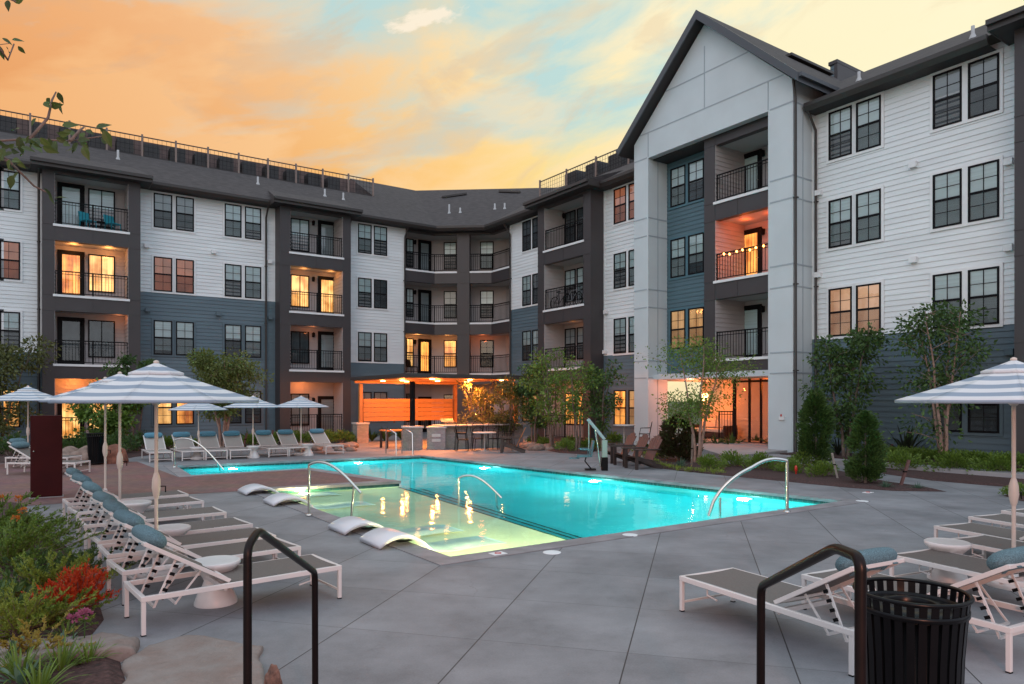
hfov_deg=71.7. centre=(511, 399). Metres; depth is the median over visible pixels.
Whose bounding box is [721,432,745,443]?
leafy plant
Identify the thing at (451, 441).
dining set
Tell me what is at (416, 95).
sky
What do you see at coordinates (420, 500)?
pool water
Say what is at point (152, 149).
air conditioner
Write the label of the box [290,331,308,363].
window
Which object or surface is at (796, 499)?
pool basin
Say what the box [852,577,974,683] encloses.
litter bin
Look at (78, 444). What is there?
shrub
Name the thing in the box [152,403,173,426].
window
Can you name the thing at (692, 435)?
stake
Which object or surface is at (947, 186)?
window
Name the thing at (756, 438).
leafy plant
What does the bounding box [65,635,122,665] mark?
sedge
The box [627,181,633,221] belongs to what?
window
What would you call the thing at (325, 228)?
door
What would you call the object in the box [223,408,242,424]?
window
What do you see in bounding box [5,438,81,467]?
sun lounger
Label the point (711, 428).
patio sofa
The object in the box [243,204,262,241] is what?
window
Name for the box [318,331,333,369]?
door
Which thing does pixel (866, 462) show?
conifer
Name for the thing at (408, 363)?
patio chair
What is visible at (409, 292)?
window
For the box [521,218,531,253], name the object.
window
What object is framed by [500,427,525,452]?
adirondack chair
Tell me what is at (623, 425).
round table
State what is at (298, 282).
window
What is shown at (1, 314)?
window
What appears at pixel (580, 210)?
window
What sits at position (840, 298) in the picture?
window
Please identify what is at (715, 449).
entrance platform
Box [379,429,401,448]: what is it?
serving table
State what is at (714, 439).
leafy plant
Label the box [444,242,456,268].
window
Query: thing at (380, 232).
window
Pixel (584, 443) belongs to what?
shrub
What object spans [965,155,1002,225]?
window
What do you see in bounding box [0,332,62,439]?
tree
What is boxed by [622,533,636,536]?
drain lid
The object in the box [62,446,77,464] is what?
boulder
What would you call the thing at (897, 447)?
hedge shrub
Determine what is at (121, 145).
air conditioner
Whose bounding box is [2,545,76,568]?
shrub
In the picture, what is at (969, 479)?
mulch bed
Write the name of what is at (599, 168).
air conditioner
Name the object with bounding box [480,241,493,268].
window
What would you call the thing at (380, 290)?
window
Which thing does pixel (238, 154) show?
rooftop fence
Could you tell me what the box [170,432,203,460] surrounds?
sun lounger
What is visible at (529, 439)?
shrub
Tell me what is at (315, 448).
boulder
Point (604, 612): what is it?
pool deck
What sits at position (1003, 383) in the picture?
umbrella
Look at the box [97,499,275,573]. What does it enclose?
sun lounger
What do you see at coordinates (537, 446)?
boulder
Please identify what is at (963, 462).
shrub
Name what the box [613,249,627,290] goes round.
window
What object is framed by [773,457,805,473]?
shrub
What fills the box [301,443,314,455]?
side table
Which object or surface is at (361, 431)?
brick pier
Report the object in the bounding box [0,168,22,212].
window
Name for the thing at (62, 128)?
air conditioner
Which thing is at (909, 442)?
spiky plant
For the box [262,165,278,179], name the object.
air conditioner
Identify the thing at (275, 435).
shrub
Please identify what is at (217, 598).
side table
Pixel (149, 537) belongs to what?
sun lounger
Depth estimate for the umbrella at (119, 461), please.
11.47 m
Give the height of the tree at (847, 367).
4.306 m
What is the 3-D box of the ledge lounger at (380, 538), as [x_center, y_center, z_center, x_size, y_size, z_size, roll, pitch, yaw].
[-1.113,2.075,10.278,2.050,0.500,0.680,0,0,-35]
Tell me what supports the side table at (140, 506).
on the pool deck
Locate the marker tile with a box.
[488,551,507,555]
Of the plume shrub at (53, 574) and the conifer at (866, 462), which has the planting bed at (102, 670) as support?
the plume shrub at (53, 574)
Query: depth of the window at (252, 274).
36.81 m
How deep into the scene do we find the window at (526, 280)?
39.62 m
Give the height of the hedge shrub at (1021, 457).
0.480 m
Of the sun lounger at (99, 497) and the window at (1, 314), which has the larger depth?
the window at (1, 314)
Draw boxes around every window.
[0,168,3,209]
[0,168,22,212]
[0,238,3,280]
[0,238,22,281]
[0,309,3,344]
[0,309,22,351]
[0,391,3,429]
[1,387,22,429]
[88,188,114,228]
[88,254,114,292]
[88,320,114,357]
[88,403,114,428]
[152,191,173,230]
[152,254,173,293]
[152,318,173,356]
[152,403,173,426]
[174,194,195,233]
[174,257,195,295]
[174,319,195,356]
[174,403,195,425]
[223,201,242,239]
[223,262,242,298]
[223,322,242,358]
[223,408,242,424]
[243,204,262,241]
[243,264,262,300]
[243,323,262,359]
[243,389,262,424]
[290,218,308,251]
[290,274,308,307]
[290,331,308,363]
[290,394,308,425]
[356,221,372,255]
[356,276,372,308]
[356,330,372,362]
[356,390,372,422]
[372,224,388,257]
[372,277,388,310]
[372,331,388,363]
[372,390,388,421]
[406,238,413,267]
[406,288,413,316]
[406,338,413,366]
[406,393,409,421]
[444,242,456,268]
[444,291,456,317]
[444,340,456,366]
[444,394,452,411]
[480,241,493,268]
[480,291,493,317]
[480,340,493,366]
[480,394,493,419]
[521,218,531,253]
[521,273,531,307]
[521,329,531,362]
[521,393,528,422]
[532,215,537,250]
[532,271,537,305]
[532,328,537,361]
[565,210,575,243]
[565,269,575,301]
[565,328,575,359]
[565,393,575,424]
[577,207,582,240]
[577,267,582,299]
[577,327,582,358]
[613,183,627,226]
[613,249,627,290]
[613,315,627,355]
[613,388,627,427]
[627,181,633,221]
[627,247,633,288]
[628,314,633,354]
[628,388,633,427]
[669,162,686,209]
[669,234,686,280]
[669,307,686,350]
[687,156,703,204]
[687,230,703,277]
[687,304,703,348]
[826,102,853,163]
[826,192,853,251]
[826,283,853,338]
[854,91,883,155]
[854,185,883,246]
[854,279,883,335]
[930,62,964,133]
[930,165,964,232]
[930,268,964,330]
[930,374,964,434]
[965,48,1002,122]
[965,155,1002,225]
[965,262,1002,328]
[965,373,1002,436]
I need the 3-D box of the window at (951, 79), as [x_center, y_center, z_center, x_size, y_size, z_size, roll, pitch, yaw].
[13.246,-9.180,21.545,0.063,1.840,1.000,0,0,-35]
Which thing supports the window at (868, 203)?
in the apartment building
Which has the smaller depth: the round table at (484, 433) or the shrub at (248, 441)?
the round table at (484, 433)
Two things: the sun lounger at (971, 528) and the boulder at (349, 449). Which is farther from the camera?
the boulder at (349, 449)
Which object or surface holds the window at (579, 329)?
in the apartment building
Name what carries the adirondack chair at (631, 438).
on the pool deck
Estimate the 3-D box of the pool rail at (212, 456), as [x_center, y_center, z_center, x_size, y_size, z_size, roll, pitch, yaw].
[-9.229,1.709,20.932,1.660,1.197,0.229,0,0,8]
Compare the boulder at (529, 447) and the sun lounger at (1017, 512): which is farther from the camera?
the boulder at (529, 447)
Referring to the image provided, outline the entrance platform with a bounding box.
[696,443,786,463]
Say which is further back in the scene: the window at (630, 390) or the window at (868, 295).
the window at (630, 390)
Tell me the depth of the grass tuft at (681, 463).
20.77 m
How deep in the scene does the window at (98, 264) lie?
33.37 m
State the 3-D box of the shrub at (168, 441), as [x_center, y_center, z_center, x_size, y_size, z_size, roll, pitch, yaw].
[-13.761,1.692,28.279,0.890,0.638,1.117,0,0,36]
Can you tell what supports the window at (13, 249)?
in the apartment building
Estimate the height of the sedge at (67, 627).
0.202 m
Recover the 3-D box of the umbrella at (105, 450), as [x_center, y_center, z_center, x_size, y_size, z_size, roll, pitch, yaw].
[-8.100,0.770,14.100,2.088,2.460,2.088,0,0,18]
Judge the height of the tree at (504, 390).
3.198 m
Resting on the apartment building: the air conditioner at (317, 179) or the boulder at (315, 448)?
the air conditioner at (317, 179)
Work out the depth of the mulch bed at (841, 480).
17.81 m
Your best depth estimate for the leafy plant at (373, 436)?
34.47 m
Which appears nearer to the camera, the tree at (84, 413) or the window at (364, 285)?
the tree at (84, 413)
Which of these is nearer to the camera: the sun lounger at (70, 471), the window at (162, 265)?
the sun lounger at (70, 471)
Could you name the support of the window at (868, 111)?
in the apartment building
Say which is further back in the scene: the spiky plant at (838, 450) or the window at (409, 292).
the window at (409, 292)
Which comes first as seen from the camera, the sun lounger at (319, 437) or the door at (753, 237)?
the sun lounger at (319, 437)
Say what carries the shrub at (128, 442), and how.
on the mulch bed at (132, 453)
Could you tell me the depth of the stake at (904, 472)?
16.25 m
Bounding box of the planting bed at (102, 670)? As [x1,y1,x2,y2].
[0,502,124,683]
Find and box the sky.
[0,0,1023,401]
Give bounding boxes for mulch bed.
[0,438,347,462]
[527,437,622,453]
[642,451,945,491]
[882,468,1023,486]
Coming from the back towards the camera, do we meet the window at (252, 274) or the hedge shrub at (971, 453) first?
the window at (252, 274)
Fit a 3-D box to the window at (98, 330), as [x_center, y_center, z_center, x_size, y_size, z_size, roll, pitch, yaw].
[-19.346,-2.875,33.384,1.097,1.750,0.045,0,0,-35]
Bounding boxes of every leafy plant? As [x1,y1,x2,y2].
[0,636,33,657]
[0,654,52,683]
[44,630,81,642]
[369,427,378,440]
[377,427,396,440]
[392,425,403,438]
[706,433,728,443]
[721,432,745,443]
[751,434,766,440]
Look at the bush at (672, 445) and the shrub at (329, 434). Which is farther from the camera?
the shrub at (329, 434)
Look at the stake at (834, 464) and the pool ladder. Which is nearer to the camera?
the stake at (834, 464)
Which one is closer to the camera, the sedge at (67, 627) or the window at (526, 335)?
the sedge at (67, 627)
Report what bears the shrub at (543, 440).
on the mulch bed at (556, 439)
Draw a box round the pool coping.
[163,454,869,565]
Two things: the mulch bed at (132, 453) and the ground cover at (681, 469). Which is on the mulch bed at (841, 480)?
the ground cover at (681, 469)
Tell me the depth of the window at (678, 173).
30.41 m
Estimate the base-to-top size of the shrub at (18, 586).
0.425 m
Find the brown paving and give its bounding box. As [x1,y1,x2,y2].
[0,461,377,505]
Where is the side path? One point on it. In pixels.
(1019, 475)
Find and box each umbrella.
[0,385,51,459]
[39,372,126,525]
[48,360,258,578]
[89,377,110,500]
[168,403,227,458]
[223,395,279,456]
[278,396,328,455]
[895,357,1023,591]
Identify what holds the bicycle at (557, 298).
on the apartment building
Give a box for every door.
[57,182,84,226]
[57,249,84,295]
[57,316,84,363]
[57,403,84,440]
[318,220,333,256]
[318,276,333,313]
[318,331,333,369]
[318,396,333,430]
[418,239,431,270]
[418,289,431,322]
[418,339,431,373]
[418,397,431,431]
[744,149,761,192]
[744,227,761,274]
[744,304,761,356]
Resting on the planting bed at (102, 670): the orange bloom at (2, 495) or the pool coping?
the orange bloom at (2, 495)
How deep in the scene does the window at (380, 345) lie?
40.84 m
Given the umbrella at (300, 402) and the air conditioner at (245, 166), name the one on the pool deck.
the umbrella at (300, 402)
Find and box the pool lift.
[569,418,607,470]
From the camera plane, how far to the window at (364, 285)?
40.31 m
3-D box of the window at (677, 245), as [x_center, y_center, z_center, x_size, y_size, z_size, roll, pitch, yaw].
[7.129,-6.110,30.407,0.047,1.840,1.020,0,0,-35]
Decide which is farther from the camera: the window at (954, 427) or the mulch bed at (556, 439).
the mulch bed at (556, 439)
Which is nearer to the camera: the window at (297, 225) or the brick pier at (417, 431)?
the brick pier at (417, 431)
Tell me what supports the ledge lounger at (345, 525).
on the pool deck
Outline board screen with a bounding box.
[363,398,452,422]
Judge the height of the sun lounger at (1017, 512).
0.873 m
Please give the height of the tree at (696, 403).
4.081 m
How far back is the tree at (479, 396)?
30.59 m
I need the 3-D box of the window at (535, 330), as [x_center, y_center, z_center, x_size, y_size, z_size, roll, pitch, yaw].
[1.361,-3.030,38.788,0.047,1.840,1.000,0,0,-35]
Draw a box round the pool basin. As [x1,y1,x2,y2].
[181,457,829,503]
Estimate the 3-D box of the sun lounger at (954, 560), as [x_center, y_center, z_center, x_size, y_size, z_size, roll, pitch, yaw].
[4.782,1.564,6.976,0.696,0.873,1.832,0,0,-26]
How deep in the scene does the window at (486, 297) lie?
44.25 m
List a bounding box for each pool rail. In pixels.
[172,438,224,470]
[305,461,361,515]
[458,474,501,505]
[707,457,790,517]
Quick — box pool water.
[183,458,820,556]
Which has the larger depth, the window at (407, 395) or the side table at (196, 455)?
the window at (407, 395)
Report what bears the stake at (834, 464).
on the mulch bed at (841, 480)
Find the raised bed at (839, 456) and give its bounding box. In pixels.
[780,452,1023,471]
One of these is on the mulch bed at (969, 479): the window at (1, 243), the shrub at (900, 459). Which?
the shrub at (900, 459)
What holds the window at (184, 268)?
in the apartment building
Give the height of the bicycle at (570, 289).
0.997 m
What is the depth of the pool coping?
13.73 m
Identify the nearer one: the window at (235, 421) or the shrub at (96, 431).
the shrub at (96, 431)
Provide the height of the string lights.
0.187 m
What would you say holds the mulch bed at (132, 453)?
on the pool deck
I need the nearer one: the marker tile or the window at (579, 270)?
the marker tile
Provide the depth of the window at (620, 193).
33.37 m
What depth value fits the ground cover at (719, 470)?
19.02 m
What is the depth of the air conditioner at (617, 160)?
40.41 m
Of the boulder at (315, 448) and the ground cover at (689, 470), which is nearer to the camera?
the ground cover at (689, 470)
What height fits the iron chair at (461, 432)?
1.193 m
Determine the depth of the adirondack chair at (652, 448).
20.69 m
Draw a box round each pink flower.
[66,613,79,639]
[75,607,93,637]
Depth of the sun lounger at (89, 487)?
10.08 m
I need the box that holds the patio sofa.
[694,418,737,439]
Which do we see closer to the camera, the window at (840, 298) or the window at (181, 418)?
the window at (840, 298)
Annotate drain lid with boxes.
[543,550,560,554]
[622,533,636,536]
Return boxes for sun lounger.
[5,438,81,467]
[6,441,90,474]
[62,467,188,521]
[67,473,203,532]
[78,481,226,549]
[87,491,252,567]
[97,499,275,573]
[106,509,300,605]
[124,524,341,636]
[141,432,172,462]
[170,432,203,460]
[199,431,227,460]
[221,431,251,459]
[254,430,287,457]
[275,429,308,456]
[308,429,343,454]
[679,547,903,676]
[801,546,1023,673]
[889,549,1023,587]
[934,522,1023,543]
[952,535,1023,558]
[968,514,1023,535]
[1001,509,1023,527]
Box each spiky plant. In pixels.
[829,436,845,454]
[884,425,931,449]
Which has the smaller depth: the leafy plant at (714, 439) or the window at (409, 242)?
the leafy plant at (714, 439)
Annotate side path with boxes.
[766,454,1023,478]
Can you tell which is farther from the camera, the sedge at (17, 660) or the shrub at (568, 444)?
the shrub at (568, 444)
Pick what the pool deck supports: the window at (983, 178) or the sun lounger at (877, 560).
the sun lounger at (877, 560)
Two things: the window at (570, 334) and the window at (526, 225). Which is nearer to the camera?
the window at (570, 334)
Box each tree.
[0,0,111,202]
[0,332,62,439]
[64,377,150,441]
[100,352,164,434]
[185,347,273,447]
[456,379,508,423]
[485,373,527,443]
[508,358,549,441]
[515,347,575,447]
[553,355,607,450]
[580,358,628,450]
[630,335,764,462]
[798,321,894,456]
[880,297,1000,462]
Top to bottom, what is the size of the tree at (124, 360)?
4.049 m
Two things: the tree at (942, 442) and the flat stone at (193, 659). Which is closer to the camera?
the flat stone at (193, 659)
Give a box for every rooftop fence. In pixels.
[0,109,373,195]
[539,150,632,195]
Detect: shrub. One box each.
[0,430,26,455]
[0,491,92,537]
[0,502,90,541]
[0,512,122,570]
[0,547,130,598]
[0,558,62,598]
[0,574,49,617]
[0,578,97,639]
[0,608,95,667]
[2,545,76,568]
[11,586,118,624]
[21,558,121,609]
[37,545,140,576]
[62,432,86,448]
[62,433,72,446]
[76,428,107,444]
[106,427,142,451]
[106,435,129,450]
[130,430,146,450]
[164,435,173,448]
[241,433,258,445]
[273,430,280,443]
[293,429,310,441]
[297,431,313,442]
[324,429,340,442]
[329,429,354,442]
[343,431,356,441]
[525,434,542,441]
[535,437,548,443]
[553,438,576,450]
[560,435,583,448]
[580,438,600,449]
[599,431,625,444]
[696,453,728,469]
[715,449,748,467]
[741,450,782,469]
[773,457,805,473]
[787,449,824,467]
[804,459,839,476]
[883,447,926,470]
[884,445,912,457]
[895,446,928,459]
[909,446,936,461]
[921,447,943,461]
[923,450,978,471]
[937,447,965,461]
[947,448,984,463]
[963,450,992,465]
[966,453,1023,474]
[972,450,1001,462]
[985,450,1023,467]
[998,481,1023,495]
[1004,451,1023,467]
[1016,453,1023,464]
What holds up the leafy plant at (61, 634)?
on the planting bed at (102, 670)
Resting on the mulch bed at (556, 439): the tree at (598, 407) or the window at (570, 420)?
the tree at (598, 407)
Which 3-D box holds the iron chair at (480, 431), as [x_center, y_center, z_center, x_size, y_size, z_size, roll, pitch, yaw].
[-1.390,1.405,28.259,0.520,1.193,0.540,0,0,-10]
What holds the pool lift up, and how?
on the pool deck
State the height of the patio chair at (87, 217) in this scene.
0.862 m
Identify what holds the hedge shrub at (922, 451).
on the raised bed at (839, 456)
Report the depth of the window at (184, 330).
34.96 m
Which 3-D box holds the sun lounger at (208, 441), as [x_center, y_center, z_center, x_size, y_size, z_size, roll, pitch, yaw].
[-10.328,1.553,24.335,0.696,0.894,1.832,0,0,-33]
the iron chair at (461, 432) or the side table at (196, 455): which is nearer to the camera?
the side table at (196, 455)
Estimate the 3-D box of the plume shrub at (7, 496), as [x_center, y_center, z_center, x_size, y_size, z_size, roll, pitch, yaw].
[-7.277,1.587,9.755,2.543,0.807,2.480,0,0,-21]
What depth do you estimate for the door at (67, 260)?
32.70 m
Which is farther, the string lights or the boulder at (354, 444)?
the boulder at (354, 444)
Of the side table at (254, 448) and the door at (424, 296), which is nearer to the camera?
the side table at (254, 448)
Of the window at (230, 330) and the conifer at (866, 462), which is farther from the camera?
the window at (230, 330)
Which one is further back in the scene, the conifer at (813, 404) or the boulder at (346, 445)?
the boulder at (346, 445)
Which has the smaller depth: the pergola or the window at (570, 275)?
the pergola
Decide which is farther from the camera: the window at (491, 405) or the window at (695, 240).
the window at (491, 405)
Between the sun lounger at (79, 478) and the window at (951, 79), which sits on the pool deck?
the sun lounger at (79, 478)
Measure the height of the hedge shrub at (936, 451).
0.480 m
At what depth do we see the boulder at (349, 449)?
27.58 m
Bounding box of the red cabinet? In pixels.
[29,415,63,498]
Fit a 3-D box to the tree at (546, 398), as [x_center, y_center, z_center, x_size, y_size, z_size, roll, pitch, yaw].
[1.399,-0.091,28.242,2.587,4.198,2.845,0,0,0]
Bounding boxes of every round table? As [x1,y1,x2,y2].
[473,432,495,450]
[613,424,634,451]
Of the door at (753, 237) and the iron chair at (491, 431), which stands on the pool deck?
the iron chair at (491, 431)
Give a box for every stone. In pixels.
[0,632,139,670]
[121,635,263,683]
[264,664,282,683]
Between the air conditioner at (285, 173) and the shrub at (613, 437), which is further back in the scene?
the air conditioner at (285, 173)
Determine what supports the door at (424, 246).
in the apartment building
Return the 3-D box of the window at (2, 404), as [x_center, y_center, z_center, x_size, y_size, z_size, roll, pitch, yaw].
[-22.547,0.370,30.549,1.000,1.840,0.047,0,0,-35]
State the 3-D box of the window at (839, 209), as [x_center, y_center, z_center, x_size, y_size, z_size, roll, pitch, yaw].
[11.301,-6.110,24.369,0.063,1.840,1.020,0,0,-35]
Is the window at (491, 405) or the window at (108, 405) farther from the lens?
the window at (491, 405)
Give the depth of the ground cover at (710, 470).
19.25 m
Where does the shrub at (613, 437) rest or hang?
on the mulch bed at (556, 439)
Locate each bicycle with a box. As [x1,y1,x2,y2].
[550,288,568,307]
[563,285,581,305]
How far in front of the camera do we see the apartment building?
31.05 m
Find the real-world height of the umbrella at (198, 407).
2.066 m
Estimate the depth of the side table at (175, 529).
8.71 m
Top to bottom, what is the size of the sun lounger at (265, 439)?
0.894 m
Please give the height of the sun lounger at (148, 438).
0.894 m
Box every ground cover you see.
[676,465,688,470]
[686,465,694,471]
[700,468,715,472]
[712,467,725,473]
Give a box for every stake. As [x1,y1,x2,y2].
[691,434,693,464]
[831,453,837,477]
[899,460,910,484]
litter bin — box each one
[86,433,106,463]
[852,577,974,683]
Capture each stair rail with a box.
[243,528,317,683]
[756,544,866,683]
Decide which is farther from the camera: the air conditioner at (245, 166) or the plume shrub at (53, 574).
the air conditioner at (245, 166)
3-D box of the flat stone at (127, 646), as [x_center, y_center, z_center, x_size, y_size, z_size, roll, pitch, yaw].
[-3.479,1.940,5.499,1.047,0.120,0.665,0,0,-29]
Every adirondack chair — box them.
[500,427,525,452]
[600,432,636,463]
[611,434,649,466]
[622,435,663,469]
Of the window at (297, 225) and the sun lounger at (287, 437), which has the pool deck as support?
the sun lounger at (287, 437)
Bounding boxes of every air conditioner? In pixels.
[0,116,16,133]
[31,123,47,137]
[59,127,76,142]
[87,133,104,149]
[115,137,133,154]
[143,143,159,158]
[168,147,184,162]
[192,152,206,166]
[216,156,233,171]
[240,161,255,175]
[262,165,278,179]
[283,169,299,182]
[304,172,320,186]
[324,177,338,189]
[564,170,585,185]
[585,161,607,177]
[608,153,632,171]
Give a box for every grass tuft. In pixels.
[670,459,689,465]
[873,480,892,486]
[907,482,924,487]
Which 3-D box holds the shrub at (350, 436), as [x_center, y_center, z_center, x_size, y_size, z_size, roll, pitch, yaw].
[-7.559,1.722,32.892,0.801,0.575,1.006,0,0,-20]
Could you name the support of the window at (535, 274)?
in the apartment building
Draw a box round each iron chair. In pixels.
[454,421,467,450]
[456,429,468,450]
[470,421,483,449]
[472,426,485,449]
[486,420,499,449]
[487,426,502,449]
[501,420,514,448]
[502,427,513,443]
[639,422,651,440]
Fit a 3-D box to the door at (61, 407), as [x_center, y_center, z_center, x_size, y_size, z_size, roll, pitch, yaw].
[-20.347,0.885,32.671,1.070,2.210,0.102,0,0,-35]
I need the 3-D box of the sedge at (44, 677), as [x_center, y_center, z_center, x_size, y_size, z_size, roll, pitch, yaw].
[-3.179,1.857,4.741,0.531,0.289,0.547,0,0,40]
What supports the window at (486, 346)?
in the apartment building
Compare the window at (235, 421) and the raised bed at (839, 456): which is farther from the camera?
the window at (235, 421)
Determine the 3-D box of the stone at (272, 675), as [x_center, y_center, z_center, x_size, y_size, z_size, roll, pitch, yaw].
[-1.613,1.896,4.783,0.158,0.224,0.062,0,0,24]
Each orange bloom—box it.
[0,494,4,515]
[10,515,20,542]
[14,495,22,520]
[16,507,28,535]
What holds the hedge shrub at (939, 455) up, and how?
on the raised bed at (839, 456)
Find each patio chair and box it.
[78,211,96,227]
[103,214,120,230]
[406,359,417,372]
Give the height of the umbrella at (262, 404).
2.165 m
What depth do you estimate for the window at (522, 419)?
39.70 m
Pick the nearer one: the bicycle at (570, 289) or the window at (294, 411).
the bicycle at (570, 289)
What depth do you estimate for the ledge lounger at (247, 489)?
15.03 m
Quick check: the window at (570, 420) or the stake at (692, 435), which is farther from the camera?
the window at (570, 420)
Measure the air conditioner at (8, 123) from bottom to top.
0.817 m
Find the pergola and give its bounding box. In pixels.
[350,373,524,425]
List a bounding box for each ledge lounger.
[238,484,278,494]
[263,493,315,508]
[328,516,382,534]
[359,527,433,550]
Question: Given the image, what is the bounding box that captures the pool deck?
[24,428,1023,683]
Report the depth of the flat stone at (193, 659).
5.26 m
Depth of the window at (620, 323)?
33.34 m
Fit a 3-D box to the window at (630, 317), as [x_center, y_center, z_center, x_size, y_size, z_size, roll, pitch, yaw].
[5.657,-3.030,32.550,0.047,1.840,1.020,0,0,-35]
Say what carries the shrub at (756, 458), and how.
on the mulch bed at (841, 480)
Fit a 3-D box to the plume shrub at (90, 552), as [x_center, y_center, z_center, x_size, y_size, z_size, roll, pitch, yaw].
[-4.640,1.771,7.477,1.201,0.431,0.779,0,0,0]
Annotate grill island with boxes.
[426,426,446,448]
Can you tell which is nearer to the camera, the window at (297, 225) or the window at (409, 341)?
the window at (297, 225)
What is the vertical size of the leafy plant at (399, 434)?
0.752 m
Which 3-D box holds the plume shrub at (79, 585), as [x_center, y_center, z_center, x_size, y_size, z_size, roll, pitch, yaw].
[-3.973,1.725,6.547,0.764,0.527,0.812,0,0,0]
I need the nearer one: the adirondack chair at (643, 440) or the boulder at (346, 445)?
the adirondack chair at (643, 440)
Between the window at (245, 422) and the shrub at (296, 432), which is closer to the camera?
the shrub at (296, 432)
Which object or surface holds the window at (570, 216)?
in the apartment building
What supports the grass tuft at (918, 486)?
on the mulch bed at (841, 480)
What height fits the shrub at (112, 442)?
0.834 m
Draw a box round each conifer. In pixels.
[794,388,835,463]
[842,410,888,482]
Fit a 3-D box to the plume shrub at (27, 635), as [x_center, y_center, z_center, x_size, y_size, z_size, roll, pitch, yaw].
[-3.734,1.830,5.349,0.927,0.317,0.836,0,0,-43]
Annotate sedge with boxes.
[0,638,61,683]
[5,652,82,683]
[19,633,103,671]
[40,620,88,636]
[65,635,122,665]
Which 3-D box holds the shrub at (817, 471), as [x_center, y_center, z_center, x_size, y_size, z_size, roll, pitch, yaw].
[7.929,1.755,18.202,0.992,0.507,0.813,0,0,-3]
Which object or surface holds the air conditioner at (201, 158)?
on the apartment building
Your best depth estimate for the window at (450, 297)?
44.41 m
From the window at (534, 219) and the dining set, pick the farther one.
the window at (534, 219)
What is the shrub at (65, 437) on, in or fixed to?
on the mulch bed at (132, 453)
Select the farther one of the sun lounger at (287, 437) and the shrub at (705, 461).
the sun lounger at (287, 437)
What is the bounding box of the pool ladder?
[385,429,412,454]
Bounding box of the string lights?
[721,244,764,254]
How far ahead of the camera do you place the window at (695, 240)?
29.64 m
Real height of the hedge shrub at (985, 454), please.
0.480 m
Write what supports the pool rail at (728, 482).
on the pool coping
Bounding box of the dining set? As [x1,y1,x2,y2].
[432,423,527,448]
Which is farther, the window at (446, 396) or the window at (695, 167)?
the window at (446, 396)
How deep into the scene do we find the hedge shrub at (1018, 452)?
18.57 m
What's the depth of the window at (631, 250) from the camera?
32.77 m
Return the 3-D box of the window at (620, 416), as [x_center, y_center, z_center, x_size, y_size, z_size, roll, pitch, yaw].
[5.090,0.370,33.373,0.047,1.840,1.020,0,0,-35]
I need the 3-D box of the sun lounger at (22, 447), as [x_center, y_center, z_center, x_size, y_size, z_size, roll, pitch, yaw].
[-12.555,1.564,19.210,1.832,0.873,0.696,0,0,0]
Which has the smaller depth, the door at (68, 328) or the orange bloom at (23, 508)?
the orange bloom at (23, 508)
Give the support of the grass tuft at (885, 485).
on the mulch bed at (841, 480)
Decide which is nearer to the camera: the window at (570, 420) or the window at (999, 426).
the window at (999, 426)
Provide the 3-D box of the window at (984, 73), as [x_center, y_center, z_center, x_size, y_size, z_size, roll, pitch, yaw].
[13.801,-9.180,20.724,0.047,1.840,1.000,0,0,-35]
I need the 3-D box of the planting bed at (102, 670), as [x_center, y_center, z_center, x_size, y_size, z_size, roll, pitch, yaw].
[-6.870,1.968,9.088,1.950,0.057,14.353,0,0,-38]
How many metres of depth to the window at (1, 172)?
30.81 m
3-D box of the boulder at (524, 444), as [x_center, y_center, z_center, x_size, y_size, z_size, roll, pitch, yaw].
[0.768,1.879,29.599,0.833,0.262,0.709,0,0,31]
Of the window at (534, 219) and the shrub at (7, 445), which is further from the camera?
the window at (534, 219)
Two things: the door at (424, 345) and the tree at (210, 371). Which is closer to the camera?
the tree at (210, 371)
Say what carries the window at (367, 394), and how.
in the apartment building
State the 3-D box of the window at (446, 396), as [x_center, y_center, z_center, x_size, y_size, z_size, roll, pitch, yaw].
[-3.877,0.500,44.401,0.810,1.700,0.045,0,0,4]
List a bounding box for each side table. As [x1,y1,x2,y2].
[121,499,151,528]
[158,524,190,562]
[189,446,202,459]
[192,555,240,608]
[246,445,260,457]
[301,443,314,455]
[924,538,971,583]
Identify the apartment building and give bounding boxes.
[0,5,1023,465]
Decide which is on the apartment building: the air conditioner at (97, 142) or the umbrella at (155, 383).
the air conditioner at (97, 142)
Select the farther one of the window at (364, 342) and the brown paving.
the window at (364, 342)
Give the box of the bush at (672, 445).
[653,413,703,460]
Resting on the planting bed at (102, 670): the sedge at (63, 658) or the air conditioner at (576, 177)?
the sedge at (63, 658)
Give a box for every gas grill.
[440,418,458,424]
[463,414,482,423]
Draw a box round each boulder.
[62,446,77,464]
[69,445,92,464]
[98,444,128,463]
[311,445,322,450]
[332,443,349,448]
[345,447,356,451]
[346,442,358,447]
[519,442,535,447]
[526,445,544,450]
[532,443,545,449]
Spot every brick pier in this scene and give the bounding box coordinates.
[352,422,369,442]
[401,426,423,449]
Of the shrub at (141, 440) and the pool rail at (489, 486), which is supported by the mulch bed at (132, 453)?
the shrub at (141, 440)
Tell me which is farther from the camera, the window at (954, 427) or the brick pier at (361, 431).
the brick pier at (361, 431)
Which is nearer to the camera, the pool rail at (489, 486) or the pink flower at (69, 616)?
the pink flower at (69, 616)
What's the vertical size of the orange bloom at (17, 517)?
0.503 m
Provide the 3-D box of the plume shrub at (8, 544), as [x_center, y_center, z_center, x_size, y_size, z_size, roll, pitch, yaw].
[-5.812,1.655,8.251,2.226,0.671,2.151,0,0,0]
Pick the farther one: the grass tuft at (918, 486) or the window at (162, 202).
the window at (162, 202)
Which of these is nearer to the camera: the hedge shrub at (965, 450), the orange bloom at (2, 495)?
the orange bloom at (2, 495)
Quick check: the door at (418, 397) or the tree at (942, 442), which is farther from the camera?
the door at (418, 397)

